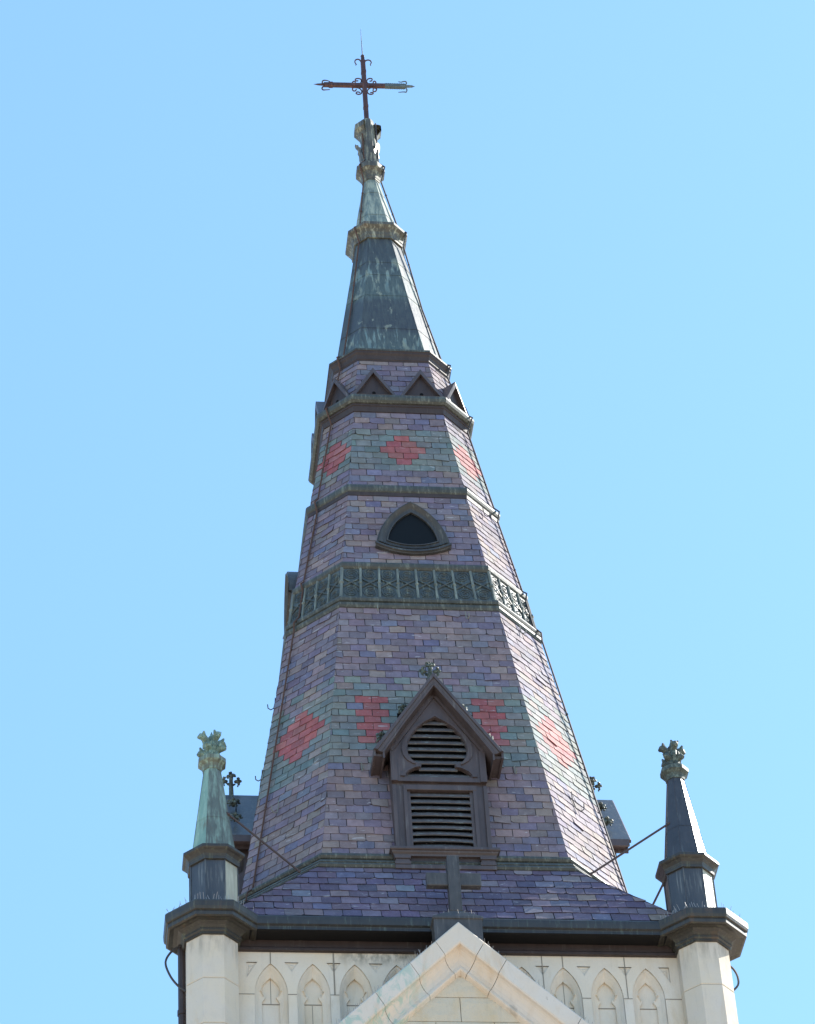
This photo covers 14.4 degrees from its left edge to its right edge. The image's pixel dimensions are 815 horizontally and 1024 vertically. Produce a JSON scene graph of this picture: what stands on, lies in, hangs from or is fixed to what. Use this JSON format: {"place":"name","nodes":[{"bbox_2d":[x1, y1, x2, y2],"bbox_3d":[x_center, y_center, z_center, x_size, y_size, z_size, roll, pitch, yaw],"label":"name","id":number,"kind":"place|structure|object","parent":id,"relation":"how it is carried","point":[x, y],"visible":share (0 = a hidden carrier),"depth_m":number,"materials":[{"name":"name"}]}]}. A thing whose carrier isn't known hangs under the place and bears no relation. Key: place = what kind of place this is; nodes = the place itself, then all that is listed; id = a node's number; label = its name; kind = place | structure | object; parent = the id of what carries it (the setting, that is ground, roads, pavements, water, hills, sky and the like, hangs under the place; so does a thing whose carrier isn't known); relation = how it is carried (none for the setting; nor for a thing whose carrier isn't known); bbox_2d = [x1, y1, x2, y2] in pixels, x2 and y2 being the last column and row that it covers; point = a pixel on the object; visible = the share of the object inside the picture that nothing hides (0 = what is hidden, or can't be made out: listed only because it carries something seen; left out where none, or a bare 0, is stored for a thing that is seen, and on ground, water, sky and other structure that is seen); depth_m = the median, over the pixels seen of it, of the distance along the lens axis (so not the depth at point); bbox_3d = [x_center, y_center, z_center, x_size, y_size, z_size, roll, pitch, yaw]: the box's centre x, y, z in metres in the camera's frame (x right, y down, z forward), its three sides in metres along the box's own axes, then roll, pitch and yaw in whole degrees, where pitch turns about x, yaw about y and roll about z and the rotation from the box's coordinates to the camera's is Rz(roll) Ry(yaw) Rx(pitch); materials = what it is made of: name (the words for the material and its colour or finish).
{"place":"outdoors","nodes":[
{"label":"outdoors","id":0,"kind":"place"},
{"bbox_2d":[0,0,814,1023],"label":"sky","id":1,"kind":"structure","parent":0,"point":[605,208],"materials":[{"name":"blue"}]},
{"label":"ground","id":2,"kind":"structure","parent":0,"visible":0},
{"bbox_2d":[163,866,747,1023],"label":"church tower","id":3,"kind":"structure","parent":2,"relation":"on","point":[604,953],"depth_m":39.20,"materials":[{"name":"stone"}]},
{"bbox_2d":[164,945,185,991],"bbox_3d":[-2.780,5.471,38.720,0.262,0.680,0.044,-1,-41,-3],"label":"wire loop","id":4,"kind":"object","parent":3,"relation":"attached to","point":[168,972],"visible":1,"depth_m":38.70,"materials":[{"name":"grey metal"}]},
{"bbox_2d":[177,944,185,1023],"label":"downpipe","id":5,"kind":"object","parent":3,"relation":"attached to","point":[181,1013],"visible":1,"depth_m":38.60,"materials":[{"name":"brown metal"}]},
{"bbox_2d":[166,894,253,910],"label":"bird spikes","id":6,"kind":"object","parent":3,"relation":"on","point":[213,898],"visible":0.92,"depth_m":38.83,"materials":[{"name":"grey metal"}]},
{"bbox_2d":[182,730,244,901],"bbox_3d":[-2.416,3.849,40.106,0.756,2.805,0.756,2,-41,-6],"label":"corner pinnacle","id":7,"kind":"object","parent":3,"relation":"on","point":[213,862],"visible":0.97,"depth_m":39.66,"materials":[{"name":"green metal"}]},
{"bbox_2d":[226,812,300,872],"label":"stay rod","id":8,"kind":"object","parent":7,"relation":"attached to","point":[264,843],"visible":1,"depth_m":40.11,"materials":[{"name":"grey metal"}]},
{"bbox_2d":[222,118,630,911],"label":"church spire","id":9,"kind":"structure","parent":3,"relation":"on","point":[424,704],"depth_m":43.71,"materials":[{"name":"purple tile"}]},
{"bbox_2d":[245,133,364,901],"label":"conductor cable","id":10,"kind":"object","parent":9,"relation":"attached to","point":[301,583],"visible":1,"depth_m":45.67,"materials":[{"name":"brown metal"}]},
{"bbox_2d":[314,29,414,118],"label":"iron cross","id":11,"kind":"object","parent":9,"relation":"attached to","point":[364,84],"visible":1,"depth_m":53.98,"materials":[{"name":"brown metal"}]},
{"bbox_2d":[375,123,627,892],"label":"conductor cable","id":12,"kind":"object","parent":9,"relation":"attached to","point":[585,769],"visible":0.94,"depth_m":46.14,"materials":[{"name":"brown metal"}]},
{"bbox_2d":[571,791,583,811],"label":"roof hook","id":13,"kind":"object","parent":9,"relation":"attached to","point":[574,803],"visible":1,"depth_m":42.21,"materials":[{"name":"grey metal"}]},
{"bbox_2d":[655,740,718,913],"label":"corner pinnacle","id":14,"kind":"object","parent":3,"relation":"on","point":[687,868],"visible":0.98,"depth_m":40.31,"materials":[{"name":"grey metal"}]},
{"bbox_2d":[589,822,669,875],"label":"stay rod","id":15,"kind":"object","parent":14,"relation":"attached to","point":[627,850],"visible":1,"depth_m":40.66,"materials":[{"name":"grey metal"}]},
{"bbox_2d":[652,885,662,903],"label":"stay rod","id":16,"kind":"object","parent":14,"relation":"attached to","point":[658,893],"depth_m":41.15,"materials":[{"name":"grey metal"}]},
{"bbox_2d":[660,901,739,918],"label":"bird spikes","id":17,"kind":"object","parent":3,"relation":"on","point":[695,906],"visible":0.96,"depth_m":39.50,"materials":[{"name":"grey metal"}]},
{"bbox_2d":[731,966,739,990],"bbox_3d":[3.975,5.679,39.386,0.134,0.418,0.028,2,-41,-6],"label":"wire loop","id":18,"kind":"object","parent":3,"relation":"attached to","point":[737,976],"visible":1,"depth_m":39.38,"materials":[{"name":"grey metal"}]},
{"bbox_2d":[338,922,588,1023],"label":"stone gable","id":19,"kind":"structure","parent":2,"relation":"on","point":[457,973],"depth_m":38.29,"materials":[{"name":"beige stone"}]},
{"bbox_2d":[336,941,431,1022],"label":"bird spikes","id":20,"kind":"object","parent":19,"relation":"on","point":[382,985],"visible":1,"depth_m":38.18,"materials":[{"name":"grey metal"}]},
{"bbox_2d":[425,855,483,942],"bbox_3d":[0.578,4.748,39.217,0.670,1.325,0.260,2,-41,-6],"label":"gable cross","id":21,"kind":"object","parent":19,"relation":"on","point":[453,881],"visible":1,"depth_m":39.23,"materials":[{"name":"grey stone"}]},
{"bbox_2d":[484,938,592,1022],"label":"bird spikes","id":22,"kind":"object","parent":19,"relation":"on","point":[535,980],"visible":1,"depth_m":38.50,"materials":[{"name":"grey metal"}]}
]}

